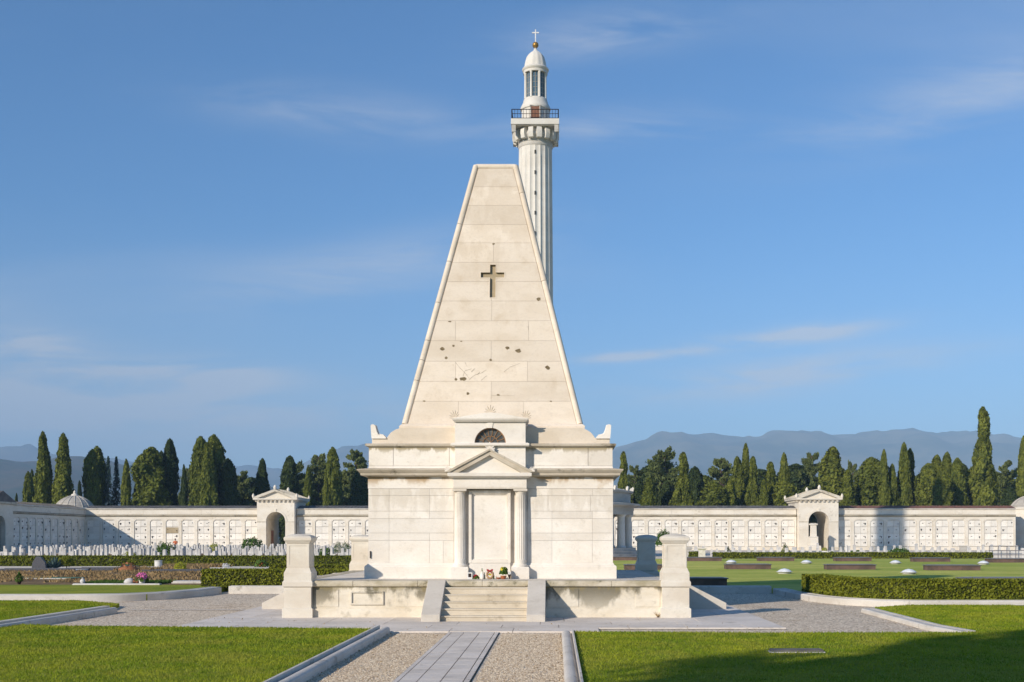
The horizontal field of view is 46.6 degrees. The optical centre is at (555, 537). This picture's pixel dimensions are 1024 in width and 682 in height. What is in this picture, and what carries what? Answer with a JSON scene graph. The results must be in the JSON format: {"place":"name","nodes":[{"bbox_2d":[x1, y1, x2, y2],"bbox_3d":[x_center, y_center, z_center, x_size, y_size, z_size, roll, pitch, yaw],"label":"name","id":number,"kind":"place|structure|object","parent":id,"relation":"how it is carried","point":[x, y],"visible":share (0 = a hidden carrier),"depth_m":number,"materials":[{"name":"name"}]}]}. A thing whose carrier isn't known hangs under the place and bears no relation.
{"place":"outdoors","nodes":[
{"label":"outdoors","id":0,"kind":"place"},
{"bbox_2d":[0,571,201,584],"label":"flower bed soil","id":1,"kind":"structure","parent":0,"point":[32,582],"depth_m":46.33,"materials":[{"name":"brown soil"}]},
{"bbox_2d":[0,569,200,582],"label":"bed plants","id":2,"kind":"object","parent":1,"relation":"on","point":[9,575],"visible":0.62,"depth_m":54.01,"materials":[{"name":"green plant"}]},
{"bbox_2d":[85,579,175,583],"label":"plants","id":3,"kind":"object","parent":1,"relation":"on","point":[122,581],"visible":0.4,"depth_m":44.90,"materials":[{"name":"green plant"}]},
{"bbox_2d":[0,566,268,570],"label":"pale path","id":4,"kind":"structure","parent":0,"point":[238,567],"depth_m":71.86,"materials":[{"name":"beige gravel"}]},
{"bbox_2d":[0,456,279,537],"bbox_3d":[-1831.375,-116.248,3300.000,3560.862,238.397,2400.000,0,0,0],"label":"hill","id":5,"kind":"structure","parent":0,"point":[12,475],"depth_m":3011.55,"materials":[{"name":"blue"}]},
{"bbox_2d":[113,562,232,570],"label":"dry grass","id":6,"kind":"structure","parent":0,"point":[189,566],"depth_m":67.64,"materials":[{"name":"plant"}]},
{"bbox_2d":[0,443,368,488],"bbox_3d":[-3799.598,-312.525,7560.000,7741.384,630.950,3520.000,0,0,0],"label":"mountain","id":7,"kind":"structure","parent":0,"point":[25,452],"depth_m":7425.07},
{"bbox_2d":[0,599,370,681],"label":"front lawn","id":8,"kind":"structure","parent":0,"point":[158,662],"depth_m":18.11,"materials":[{"name":"green plant"}]},
{"bbox_2d":[200,567,348,586],"bbox_3d":[-8.077,1.455,43.050,9.346,0.714,1.422,0,0,0],"label":"hedge","id":9,"kind":"object","parent":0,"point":[220,577],"visible":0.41,"depth_m":42.43,"materials":[{"name":"green plant"}]},
{"bbox_2d":[393,632,498,681],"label":"slab path","id":10,"kind":"structure","parent":0,"point":[446,651],"depth_m":18.75,"materials":[{"name":"grey stone"}]},
{"bbox_2d":[179,604,785,632],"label":"terrace pavement","id":11,"kind":"structure","parent":0,"point":[729,617],"depth_m":26.43,"materials":[{"name":"grey stone"}]},
{"bbox_2d":[262,534,725,622],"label":"stone terrace","id":12,"kind":"structure","parent":11,"relation":"on","point":[645,588],"depth_m":28.45,"materials":[{"name":"beige stone"}]},
{"bbox_2d":[357,164,623,578],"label":"mausoleum","id":13,"kind":"structure","parent":12,"relation":"on","point":[493,453],"depth_m":30.11,"materials":[{"name":"white stone"}]},
{"bbox_2d":[469,495,509,577],"bbox_3d":[-1.665,-0.023,30.087,1.030,2.125,0.225,0,0,0],"label":"door slab","id":14,"kind":"structure","parent":13,"relation":"in","point":[489,511],"depth_m":30.07,"materials":[{"name":"stone"}]},
{"bbox_2d":[475,428,505,442],"bbox_3d":[-1.649,-2.561,29.988,0.790,0.396,0.045,0,0,0],"label":"lunette window","id":15,"kind":"structure","parent":13,"relation":"in","point":[491,435],"depth_m":29.99,"materials":[{"name":"brown glass"}]},
{"bbox_2d":[47,591,933,681],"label":"gravel yard","id":16,"kind":"structure","parent":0,"point":[226,602],"depth_m":29.22,"materials":[{"name":"grey gravel"}]},
{"bbox_2d":[0,606,116,627],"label":"kerb","id":17,"kind":"structure","parent":16,"relation":"on","point":[57,617],"depth_m":27.49,"materials":[{"name":"stone"}]},
{"bbox_2d":[0,587,220,601],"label":"kerb","id":18,"kind":"structure","parent":16,"relation":"on","point":[141,596],"depth_m":36.03,"materials":[{"name":"stone"}]},
{"bbox_2d":[0,585,228,600],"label":"lawn strip","id":19,"kind":"object","parent":16,"relation":"on","point":[53,589],"visible":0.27,"depth_m":40.78,"materials":[{"name":"green plant"}]},
{"bbox_2d":[263,625,389,681],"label":"kerb","id":20,"kind":"structure","parent":16,"relation":"on","point":[307,670],"depth_m":18.04,"materials":[{"name":"stone"}]},
{"bbox_2d":[307,633,563,681],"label":"gravel","id":21,"kind":"structure","parent":16,"relation":"on","point":[399,653],"depth_m":18.90,"materials":[{"name":"beige gravel"}]},
{"bbox_2d":[229,585,770,593],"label":"kerb","id":22,"kind":"structure","parent":16,"relation":"on","point":[707,589],"depth_m":41.00,"materials":[{"name":"stone"}]},
{"bbox_2d":[562,629,583,681],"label":"kerb","id":23,"kind":"structure","parent":16,"relation":"on","point":[572,669],"depth_m":18.18,"materials":[{"name":"stone"}]},
{"bbox_2d":[773,588,1023,606],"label":"kerb","id":24,"kind":"structure","parent":16,"relation":"on","point":[807,596],"depth_m":33.48,"materials":[{"name":"stone"}]},
{"bbox_2d":[861,608,975,631],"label":"kerb","id":25,"kind":"structure","parent":16,"relation":"on","point":[916,622],"depth_m":26.39,"materials":[{"name":"stone"}]},
{"bbox_2d":[18,550,988,558],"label":"gravel","id":26,"kind":"structure","parent":0,"point":[658,554],"depth_m":162.66,"materials":[{"name":"beige gravel"}]},
{"bbox_2d":[0,491,17,551],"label":"corner pavilion","id":27,"kind":"structure","parent":26,"relation":"on","point":[7,502],"depth_m":152.80,"materials":[{"name":"stone"}]},
{"bbox_2d":[32,431,53,503],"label":"cypress tree","id":28,"kind":"object","parent":26,"relation":"on","point":[42,480],"visible":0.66,"depth_m":195.45,"materials":[{"name":"green plant"}]},
{"bbox_2d":[13,501,85,550],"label":"burial wall","id":29,"kind":"structure","parent":26,"relation":"on","point":[39,524],"depth_m":167.90,"materials":[{"name":"stone"}]},
{"bbox_2d":[51,432,75,503],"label":"cypress tree","id":30,"kind":"object","parent":26,"relation":"on","point":[62,486],"visible":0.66,"depth_m":195.23,"materials":[{"name":"green plant"}]},
{"bbox_2d":[56,490,93,514],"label":"domed pavilion","id":31,"kind":"structure","parent":26,"relation":"on","point":[75,499],"depth_m":186.36,"materials":[{"name":"stone"}]},
{"bbox_2d":[81,449,104,505],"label":"cypress tree","id":32,"kind":"object","parent":26,"relation":"on","point":[91,485],"visible":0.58,"depth_m":199.15,"materials":[{"name":"green plant"}]},
{"bbox_2d":[120,459,131,505],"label":"cypress tree","id":33,"kind":"object","parent":26,"relation":"on","point":[125,491],"visible":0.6,"depth_m":196.50,"materials":[{"name":"green plant"}]},
{"bbox_2d":[129,446,172,505],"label":"cypress tree","id":34,"kind":"object","parent":26,"relation":"on","point":[148,472],"visible":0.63,"depth_m":196.21,"materials":[{"name":"green plant"}]},
{"bbox_2d":[85,505,256,547],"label":"burial wall","id":35,"kind":"structure","parent":26,"relation":"on","point":[183,525],"depth_m":181.04,"materials":[{"name":"stone"}]},
{"bbox_2d":[163,438,179,505],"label":"cypress tree","id":36,"kind":"object","parent":26,"relation":"on","point":[170,465],"visible":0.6,"depth_m":199.20,"materials":[{"name":"green plant"}]},
{"bbox_2d":[0,555,350,565],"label":"hedge","id":37,"kind":"object","parent":26,"relation":"on","point":[107,560],"visible":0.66,"depth_m":76.23,"materials":[{"name":"green plant"}]},
{"bbox_2d":[3,544,350,555],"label":"headstones","id":38,"kind":"object","parent":26,"relation":"on","point":[95,547],"visible":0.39,"depth_m":147.80,"materials":[{"name":"stone"}]},
{"bbox_2d":[178,464,188,505],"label":"cypress tree","id":39,"kind":"object","parent":26,"relation":"on","point":[183,497],"visible":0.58,"depth_m":196.66,"materials":[{"name":"green plant"}]},
{"bbox_2d":[188,436,205,505],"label":"cypress tree","id":40,"kind":"object","parent":26,"relation":"on","point":[195,465],"visible":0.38,"depth_m":195.75,"materials":[{"name":"green plant"}]},
{"bbox_2d":[197,442,218,505],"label":"cypress tree","id":41,"kind":"object","parent":26,"relation":"on","point":[207,492],"visible":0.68,"depth_m":194.30,"materials":[{"name":"green plant"}]},
{"bbox_2d":[217,458,240,505],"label":"cypress tree","id":42,"kind":"object","parent":26,"relation":"on","point":[228,493],"visible":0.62,"depth_m":198.00,"materials":[{"name":"green plant"}]},
{"bbox_2d":[252,485,309,549],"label":"gateway","id":43,"kind":"object","parent":26,"relation":"on","point":[274,504],"visible":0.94,"depth_m":179.60,"materials":[{"name":"stone"}]},
{"bbox_2d":[321,446,342,505],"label":"cypress tree","id":44,"kind":"object","parent":26,"relation":"on","point":[334,474],"visible":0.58,"depth_m":197.07,"materials":[{"name":"green plant"}]},
{"bbox_2d":[297,505,796,549],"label":"burial wall","id":45,"kind":"structure","parent":26,"relation":"on","point":[760,527],"depth_m":181.04,"materials":[{"name":"stone"}]},
{"bbox_2d":[511,29,639,555],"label":"memorial tower","id":46,"kind":"structure","parent":26,"relation":"on","point":[535,133],"depth_m":120.53,"materials":[{"name":"stone"}]},
{"bbox_2d":[617,451,631,502],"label":"cypress tree","id":47,"kind":"object","parent":26,"relation":"on","point":[622,483],"visible":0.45,"depth_m":198.45,"materials":[{"name":"green plant"}]},
{"bbox_2d":[639,477,657,505],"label":"cypress tree","id":48,"kind":"object","parent":26,"relation":"on","point":[649,496],"visible":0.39,"depth_m":195.40,"materials":[{"name":"green plant"}]},
{"bbox_2d":[667,452,694,505],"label":"cypress tree","id":49,"kind":"object","parent":26,"relation":"on","point":[682,494],"visible":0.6,"depth_m":197.19,"materials":[{"name":"green plant"}]},
{"bbox_2d":[695,481,729,505],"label":"tree","id":50,"kind":"object","parent":26,"relation":"on","point":[715,493],"visible":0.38,"depth_m":194.60,"materials":[{"name":"green plant"}]},
{"bbox_2d":[725,479,736,505],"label":"cypress tree","id":51,"kind":"object","parent":26,"relation":"on","point":[730,486],"visible":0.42,"depth_m":195.41,"materials":[{"name":"green plant"}]},
{"bbox_2d":[742,456,759,505],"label":"cypress tree","id":52,"kind":"object","parent":26,"relation":"on","point":[751,496],"visible":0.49,"depth_m":197.38,"materials":[{"name":"green plant"}]},
{"bbox_2d":[759,479,769,505],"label":"cypress tree","id":53,"kind":"object","parent":26,"relation":"on","point":[764,498],"visible":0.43,"depth_m":195.63,"materials":[{"name":"green plant"}]},
{"bbox_2d":[765,461,776,499],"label":"cypress tree","id":54,"kind":"object","parent":26,"relation":"on","point":[770,476],"visible":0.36,"depth_m":198.31,"materials":[{"name":"green plant"}]},
{"bbox_2d":[769,478,797,505],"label":"tree","id":55,"kind":"object","parent":26,"relation":"on","point":[783,488],"visible":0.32,"depth_m":195.81,"materials":[{"name":"green plant"}]},
{"bbox_2d":[805,523,820,549],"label":"monument","id":56,"kind":"object","parent":26,"relation":"on","point":[812,539],"visible":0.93,"depth_m":175.50,"materials":[{"name":"stone"}]},
{"bbox_2d":[784,485,842,549],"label":"gateway","id":57,"kind":"object","parent":26,"relation":"on","point":[820,505],"visible":0.97,"depth_m":179.60,"materials":[{"name":"stone"}]},
{"bbox_2d":[838,469,857,505],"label":"cypress tree","id":58,"kind":"object","parent":26,"relation":"on","point":[848,488],"visible":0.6,"depth_m":196.34,"materials":[{"name":"green plant"}]},
{"bbox_2d":[712,551,993,558],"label":"hedge","id":59,"kind":"object","parent":26,"relation":"on","point":[873,555],"visible":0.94,"depth_m":98.04,"materials":[{"name":"green plant"}]},
{"bbox_2d":[854,457,889,505],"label":"cypress tree","id":60,"kind":"object","parent":26,"relation":"on","point":[868,486],"visible":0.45,"depth_m":197.91,"materials":[{"name":"green plant"}]},
{"bbox_2d":[877,449,890,505],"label":"cypress tree","id":61,"kind":"object","parent":26,"relation":"on","point":[883,493],"visible":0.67,"depth_m":197.34,"materials":[{"name":"green plant"}]},
{"bbox_2d":[889,463,899,505],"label":"cypress tree","id":62,"kind":"object","parent":26,"relation":"on","point":[894,493],"visible":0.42,"depth_m":198.29,"materials":[{"name":"green plant"}]},
{"bbox_2d":[896,442,914,505],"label":"cypress tree","id":63,"kind":"object","parent":26,"relation":"on","point":[904,482],"visible":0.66,"depth_m":199.30,"materials":[{"name":"green plant"}]},
{"bbox_2d":[912,463,937,505],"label":"cypress tree","id":64,"kind":"object","parent":26,"relation":"on","point":[924,481],"visible":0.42,"depth_m":196.89,"materials":[{"name":"green plant"}]},
{"bbox_2d":[838,505,1015,549],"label":"burial wall","id":65,"kind":"structure","parent":26,"relation":"on","point":[949,527],"depth_m":181.04,"materials":[{"name":"stone"}]},
{"bbox_2d":[930,470,953,505],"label":"cypress tree","id":66,"kind":"object","parent":26,"relation":"on","point":[942,492],"visible":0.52,"depth_m":192.95,"materials":[{"name":"green plant"}]},
{"bbox_2d":[947,457,969,505],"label":"cypress tree","id":67,"kind":"object","parent":26,"relation":"on","point":[957,476],"visible":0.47,"depth_m":197.00,"materials":[{"name":"green plant"}]},
{"bbox_2d":[965,406,1001,505],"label":"cypress tree","id":68,"kind":"object","parent":26,"relation":"on","point":[981,479],"visible":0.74,"depth_m":198.03,"materials":[{"name":"green plant"}]},
{"bbox_2d":[987,546,1023,557],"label":"railing","id":69,"kind":"object","parent":26,"relation":"on","point":[1015,553],"visible":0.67,"depth_m":101.50,"materials":[{"name":"white metal"}]},
{"bbox_2d":[1000,487,1017,505],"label":"tree","id":70,"kind":"object","parent":26,"relation":"on","point":[1009,496],"visible":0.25,"depth_m":193.31,"materials":[{"name":"green plant"}]},
{"bbox_2d":[1011,496,1023,549],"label":"domed pavilion","id":71,"kind":"structure","parent":26,"relation":"on","point":[1018,504],"depth_m":186.22,"materials":[{"name":"stone"}]},
{"bbox_2d":[1015,435,1023,498],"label":"cypress tree","id":72,"kind":"object","parent":26,"relation":"on","point":[1019,486],"visible":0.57,"depth_m":196.48,"materials":[{"name":"green plant"}]},
{"bbox_2d":[0,0,1023,469],"label":"sky","id":73,"kind":"structure","parent":0,"point":[235,221],"materials":[{"name":"blue"}]},
{"bbox_2d":[574,604,1023,681],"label":"side lawn","id":74,"kind":"structure","parent":0,"point":[784,675],"depth_m":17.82,"materials":[{"name":"green plant"}]},
{"bbox_2d":[768,648,825,652],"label":"stone slab","id":75,"kind":"structure","parent":74,"relation":"on","point":[791,650],"depth_m":19.17,"materials":[{"name":"grey stone"}]},
{"bbox_2d":[613,428,1021,486],"bbox_3d":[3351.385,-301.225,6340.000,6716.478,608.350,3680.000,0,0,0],"label":"mountain","id":76,"kind":"structure","parent":0,"point":[701,451],"depth_m":5853.93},
{"bbox_2d":[613,559,1023,599],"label":"lawn","id":77,"kind":"structure","parent":0,"point":[773,578],"depth_m":61.04,"materials":[{"name":"green plant"}]},
{"bbox_2d":[269,563,348,568],"bbox_3d":[-9.246,1.541,56.449,8.695,0.644,1.050,0,0,0],"label":"hedge","id":78,"kind":"object","parent":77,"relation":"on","point":[318,566],"visible":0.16,"depth_m":56.05,"materials":[{"name":"green plant"}]},
{"bbox_2d":[690,577,728,584],"bbox_3d":[4.990,1.610,43.527,2.550,0.300,1.050,0,0,0],"label":"skylight box","id":79,"kind":"object","parent":77,"relation":"on","point":[708,580],"visible":0.51,"depth_m":43.05,"materials":[{"name":"brown metal"}]},
{"bbox_2d":[724,563,771,568],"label":"skylight box","id":80,"kind":"object","parent":77,"relation":"on","point":[747,566],"visible":0.98,"depth_m":65.30,"materials":[{"name":"brown metal"}]},
{"bbox_2d":[823,564,876,569],"bbox_3d":[16.066,1.610,64.912,2.700,0.300,1.050,0,0,0],"label":"skylight box","id":81,"kind":"object","parent":77,"relation":"on","point":[849,566],"visible":1,"depth_m":64.44,"materials":[{"name":"brown metal"}]},
{"bbox_2d":[801,573,1023,599],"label":"hedge","id":82,"kind":"object","parent":77,"relation":"on","point":[929,588],"visible":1,"depth_m":33.64,"materials":[{"name":"green plant"}]},
{"bbox_2d":[923,564,981,569],"bbox_3d":[21.165,1.610,63.462,2.850,0.300,1.050,0,0,0],"label":"skylight box","id":83,"kind":"object","parent":77,"relation":"on","point":[951,567],"visible":1,"depth_m":62.99,"materials":[{"name":"brown metal"}]},
{"label":"ground","id":84,"kind":"structure","parent":0,"visible":0},
{"bbox_2d":[22,471,34,501],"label":"cypress tree","id":85,"kind":"object","parent":84,"relation":"on","point":[28,491],"visible":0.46,"depth_m":214.42,"materials":[{"name":"green plant"}]},
{"bbox_2d":[94,446,106,504],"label":"cypress tree","id":86,"kind":"object","parent":84,"relation":"on","point":[101,462],"visible":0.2,"depth_m":202.44,"materials":[{"name":"green plant"}]},
{"bbox_2d":[102,456,113,505],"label":"spruce tree","id":87,"kind":"object","parent":84,"relation":"on","point":[108,484],"visible":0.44,"depth_m":200.88,"materials":[{"name":"green plant"}]},
{"bbox_2d":[111,456,120,505],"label":"spruce tree","id":88,"kind":"object","parent":84,"relation":"on","point":[115,493],"visible":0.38,"depth_m":202.91,"materials":[{"name":"green plant"}]},
{"bbox_2d":[208,434,225,495],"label":"cypress tree","id":89,"kind":"object","parent":84,"relation":"on","point":[218,450],"visible":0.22,"depth_m":200.12,"materials":[{"name":"green plant"}]},
{"bbox_2d":[237,470,253,505],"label":"cedar tree","id":90,"kind":"object","parent":84,"relation":"on","point":[245,496],"visible":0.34,"depth_m":213.19,"materials":[{"name":"green plant"}]},
{"bbox_2d":[251,458,269,505],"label":"cypress tree","id":91,"kind":"object","parent":84,"relation":"on","point":[262,484],"visible":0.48,"depth_m":204.21,"materials":[{"name":"green plant"}]},
{"bbox_2d":[279,455,301,546],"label":"cypress tree","id":92,"kind":"object","parent":84,"relation":"on","point":[288,477],"visible":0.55,"depth_m":203.10,"materials":[{"name":"green plant"}]},
{"bbox_2d":[303,465,312,505],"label":"cypress tree","id":93,"kind":"object","parent":84,"relation":"on","point":[307,491],"visible":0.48,"depth_m":202.62,"materials":[{"name":"green plant"}]},
{"bbox_2d":[303,453,326,505],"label":"tree","id":94,"kind":"object","parent":84,"relation":"on","point":[317,466],"visible":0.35,"depth_m":216.82,"materials":[{"name":"green plant"}]},
{"bbox_2d":[341,448,368,505],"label":"cedar tree","id":95,"kind":"object","parent":84,"relation":"on","point":[357,457],"visible":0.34,"depth_m":213.00,"materials":[{"name":"green plant"}]},
{"bbox_2d":[347,471,367,505],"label":"cypress tree","id":96,"kind":"object","parent":84,"relation":"on","point":[359,489],"visible":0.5,"depth_m":202.05,"materials":[{"name":"green plant"}]},
{"bbox_2d":[627,465,644,502],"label":"cedar tree","id":97,"kind":"object","parent":84,"relation":"on","point":[634,478],"visible":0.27,"depth_m":216.62,"materials":[{"name":"green plant"}]},
{"bbox_2d":[643,445,678,505],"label":"cedar tree","id":98,"kind":"object","parent":84,"relation":"on","point":[661,462],"visible":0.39,"depth_m":213.29,"materials":[{"name":"green plant"}]},
{"bbox_2d":[658,480,672,505],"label":"cypress tree","id":99,"kind":"object","parent":84,"relation":"on","point":[665,494],"visible":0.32,"depth_m":200.16,"materials":[{"name":"green plant"}]},
{"bbox_2d":[688,466,704,505],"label":"cypress tree","id":100,"kind":"object","parent":84,"relation":"on","point":[696,481],"visible":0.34,"depth_m":206.03,"materials":[{"name":"green plant"}]},
{"bbox_2d":[707,457,732,487],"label":"cedar tree","id":101,"kind":"object","parent":84,"relation":"on","point":[721,476],"visible":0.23,"depth_m":215.54,"materials":[{"name":"green plant"}]},
{"bbox_2d":[730,456,745,505],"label":"cypress tree","id":102,"kind":"object","parent":84,"relation":"on","point":[738,478],"visible":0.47,"depth_m":200.05,"materials":[{"name":"green plant"}]},
{"bbox_2d":[742,443,749,494],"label":"cypress tree","id":103,"kind":"object","parent":84,"relation":"on","point":[745,460],"visible":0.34,"depth_m":204.45,"materials":[{"name":"green plant"}]},
{"bbox_2d":[778,452,789,480],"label":"cypress tree","id":104,"kind":"object","parent":84,"relation":"on","point":[784,473],"visible":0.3,"depth_m":206.46,"materials":[{"name":"green plant"}]},
{"bbox_2d":[776,463,809,535],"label":"cypress tree","id":105,"kind":"object","parent":84,"relation":"on","point":[795,480],"visible":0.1,"depth_m":226.44,"materials":[{"name":"green plant"}]},
{"bbox_2d":[796,451,820,534],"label":"cedar tree","id":106,"kind":"object","parent":84,"relation":"on","point":[811,467],"visible":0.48,"depth_m":212.13,"materials":[{"name":"green plant"}]},
{"bbox_2d":[811,446,844,522],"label":"cypress tree","id":107,"kind":"object","parent":84,"relation":"on","point":[831,471],"visible":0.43,"depth_m":202.88,"materials":[{"name":"green plant"}]},
{"bbox_2d":[995,460,1017,505],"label":"cedar tree","id":108,"kind":"object","parent":84,"relation":"on","point":[1005,476],"visible":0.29,"depth_m":211.12,"materials":[{"name":"green plant"}]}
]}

